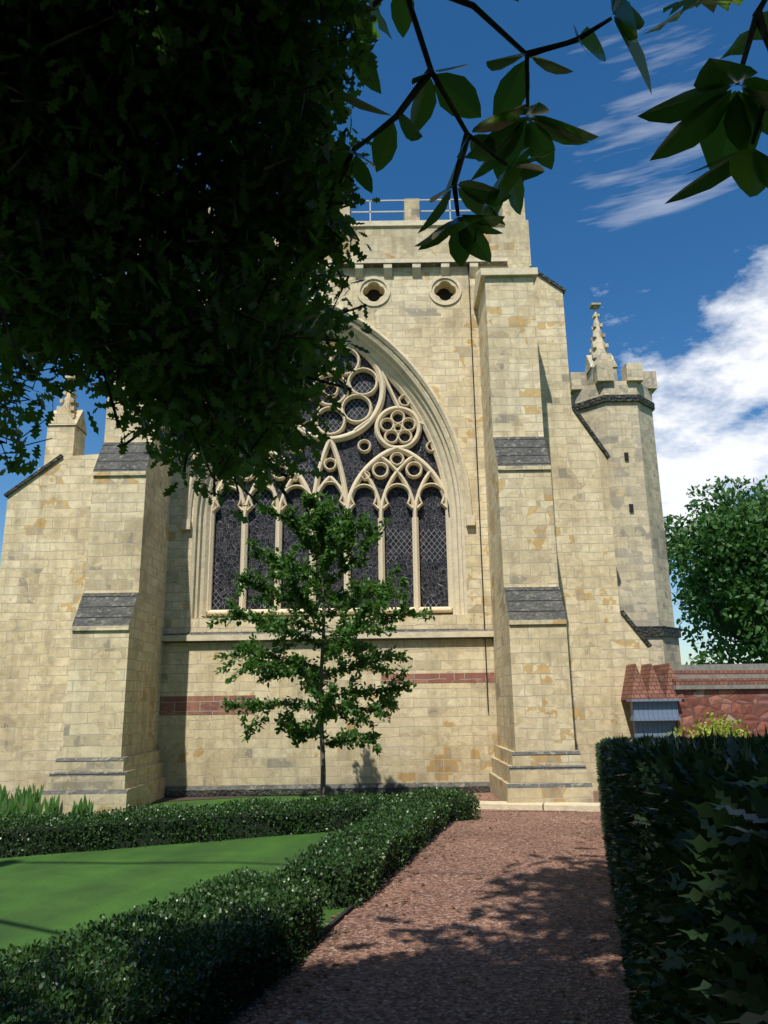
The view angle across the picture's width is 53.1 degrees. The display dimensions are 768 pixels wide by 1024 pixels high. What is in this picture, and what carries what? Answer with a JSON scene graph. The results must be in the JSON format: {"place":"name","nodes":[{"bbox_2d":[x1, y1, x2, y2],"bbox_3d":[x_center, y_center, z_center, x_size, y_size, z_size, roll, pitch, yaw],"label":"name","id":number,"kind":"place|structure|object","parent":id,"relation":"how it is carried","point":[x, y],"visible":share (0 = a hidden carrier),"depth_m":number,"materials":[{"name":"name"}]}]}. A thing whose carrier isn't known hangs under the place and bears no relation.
{"place":"outdoors","nodes":[
{"label":"outdoors","id":0,"kind":"place"},
{"bbox_2d":[0,796,254,810],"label":"planting bed soil","id":1,"kind":"structure","parent":0,"point":[164,799],"depth_m":11.58,"materials":[{"name":"brown soil"}]},
{"bbox_2d":[0,783,93,817],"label":"iris plants","id":2,"kind":"object","parent":1,"relation":"on","point":[28,799],"visible":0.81,"depth_m":9.94,"materials":[{"name":"green plant"}]},
{"bbox_2d":[0,794,396,973],"bbox_3d":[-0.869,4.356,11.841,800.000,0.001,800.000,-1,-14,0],"label":"lawn","id":3,"kind":"structure","parent":0,"point":[45,897],"depth_m":6.37,"materials":[{"name":"green plant"}]},
{"bbox_2d":[41,381,174,814],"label":"buttress","id":4,"kind":"structure","parent":3,"relation":"on","point":[110,759],"depth_m":11.17,"materials":[{"name":"stone"}]},
{"bbox_2d":[0,866,329,1023],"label":"box hedge","id":5,"kind":"object","parent":3,"relation":"on","point":[59,952],"depth_m":3.41,"materials":[{"name":"green plant"}]},
{"bbox_2d":[0,786,480,857],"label":"box hedge","id":6,"kind":"object","parent":3,"relation":"on","point":[14,820],"depth_m":7.94,"materials":[{"name":"green plant"}]},
{"bbox_2d":[219,886,375,1023],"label":"path edging","id":7,"kind":"object","parent":3,"relation":"on","point":[326,930],"visible":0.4,"depth_m":4.21,"materials":[{"name":"grey stone"}]},
{"bbox_2d":[201,491,434,804],"bbox_3d":[-0.807,1.694,9.675,2.874,4.120,2.507,-1,-14,0],"label":"young tree","id":8,"kind":"object","parent":3,"relation":"on","point":[320,515],"depth_m":9.54,"materials":[{"name":"green plant"}]},
{"bbox_2d":[0,180,651,798],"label":"corner buttresses and pinnacles","id":9,"kind":"structure","parent":3,"relation":"on","point":[44,558],"depth_m":12.68,"materials":[{"name":"stone"}]},
{"bbox_2d":[159,199,507,796],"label":"stone trim","id":10,"kind":"structure","parent":3,"relation":"on","point":[389,362],"depth_m":12.88,"materials":[{"name":"beige stone"}]},
{"bbox_2d":[206,330,452,615],"bbox_3d":[-0.942,-0.825,13.483,4.220,5.231,0.140,-1,-14,0],"label":"tracery window","id":11,"kind":"structure","parent":10,"relation":"attached to","point":[381,375],"depth_m":13.38,"materials":[{"name":"stone"}]},
{"bbox_2d":[212,338,447,609],"bbox_3d":[-0.942,-0.819,13.549,4.300,5.291,0.020,-1,-14,0],"label":"window glass","id":12,"kind":"object","parent":10,"relation":"attached to","point":[399,549],"visible":0.14,"depth_m":13.31,"materials":[{"name":"grey glass"}]},
{"bbox_2d":[231,830,439,1020],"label":"loose gravel stones","id":13,"kind":"object","parent":3,"relation":"on","point":[326,924],"visible":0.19,"depth_m":4.98,"materials":[{"name":"brown gravel"}]},
{"bbox_2d":[274,786,457,908],"bbox_3d":[0.106,3.080,7.485,0.675,0.384,4.795,-4,-14,14],"label":"box hedge","id":14,"kind":"object","parent":3,"relation":"on","point":[358,835],"depth_m":6.08,"materials":[{"name":"green plant"}]},
{"bbox_2d":[473,267,593,806],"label":"buttress","id":15,"kind":"structure","parent":3,"relation":"on","point":[536,758],"depth_m":11.40,"materials":[{"name":"stone"}]},
{"bbox_2d":[569,303,681,669],"bbox_3d":[4.575,0.349,14.882,1.685,9.900,1.685,-1,-14,0],"label":"stair turret","id":16,"kind":"object","parent":3,"relation":"on","point":[616,414],"visible":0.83,"depth_m":14.40,"materials":[{"name":"grey stone"}]},
{"bbox_2d":[621,663,767,738],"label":"brick wall","id":17,"kind":"structure","parent":3,"relation":"on","point":[662,699],"depth_m":11.78,"materials":[{"name":"red brick"}]},
{"bbox_2d":[664,710,751,737],"bbox_3d":[4.649,3.392,10.781,1.818,1.188,1.168,-1,-14,0],"label":"golden shrub","id":18,"kind":"object","parent":3,"relation":"on","point":[725,727],"depth_m":10.81,"materials":[{"name":"plant"}]},
{"bbox_2d":[139,198,530,785],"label":"wall","id":19,"kind":"structure","parent":0,"point":[437,732],"depth_m":12.35,"materials":[{"name":"beige stone"}]},
{"bbox_2d":[0,0,767,523],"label":"oak tree","id":20,"kind":"object","parent":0,"point":[26,124],"depth_m":1.96,"materials":[{"name":"green plant"}]},
{"bbox_2d":[0,0,767,664],"label":"sky","id":21,"kind":"structure","parent":0,"point":[681,286],"materials":[{"name":"blue"}]},
{"bbox_2d":[228,791,632,1023],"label":"gravel path","id":22,"kind":"structure","parent":0,"point":[531,969],"depth_m":4.46,"materials":[{"name":"brown gravel"}]},
{"bbox_2d":[243,812,619,1020],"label":"fallen leaves","id":23,"kind":"object","parent":22,"relation":"on","point":[563,992],"visible":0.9,"depth_m":4.44,"materials":[{"name":"brown plant"}]},
{"bbox_2d":[477,801,600,811],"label":"path kerb stones","id":24,"kind":"object","parent":22,"relation":"on","point":[561,806],"visible":0.71,"depth_m":9.85,"materials":[{"name":"beige stone"}]},
{"bbox_2d":[594,726,767,1023],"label":"yew hedge","id":25,"kind":"object","parent":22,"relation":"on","point":[684,820],"visible":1,"depth_m":1.10,"materials":[{"name":"green plant"}]},
{"bbox_2d":[252,0,767,266],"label":"overhanging branches","id":26,"kind":"object","parent":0,"point":[713,115],"depth_m":2.28,"materials":[{"name":"green plant"}]},
{"bbox_2d":[663,475,767,664],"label":"lime tree","id":27,"kind":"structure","parent":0,"point":[726,526],"depth_m":30.08,"materials":[{"name":"green plant"}]}
]}

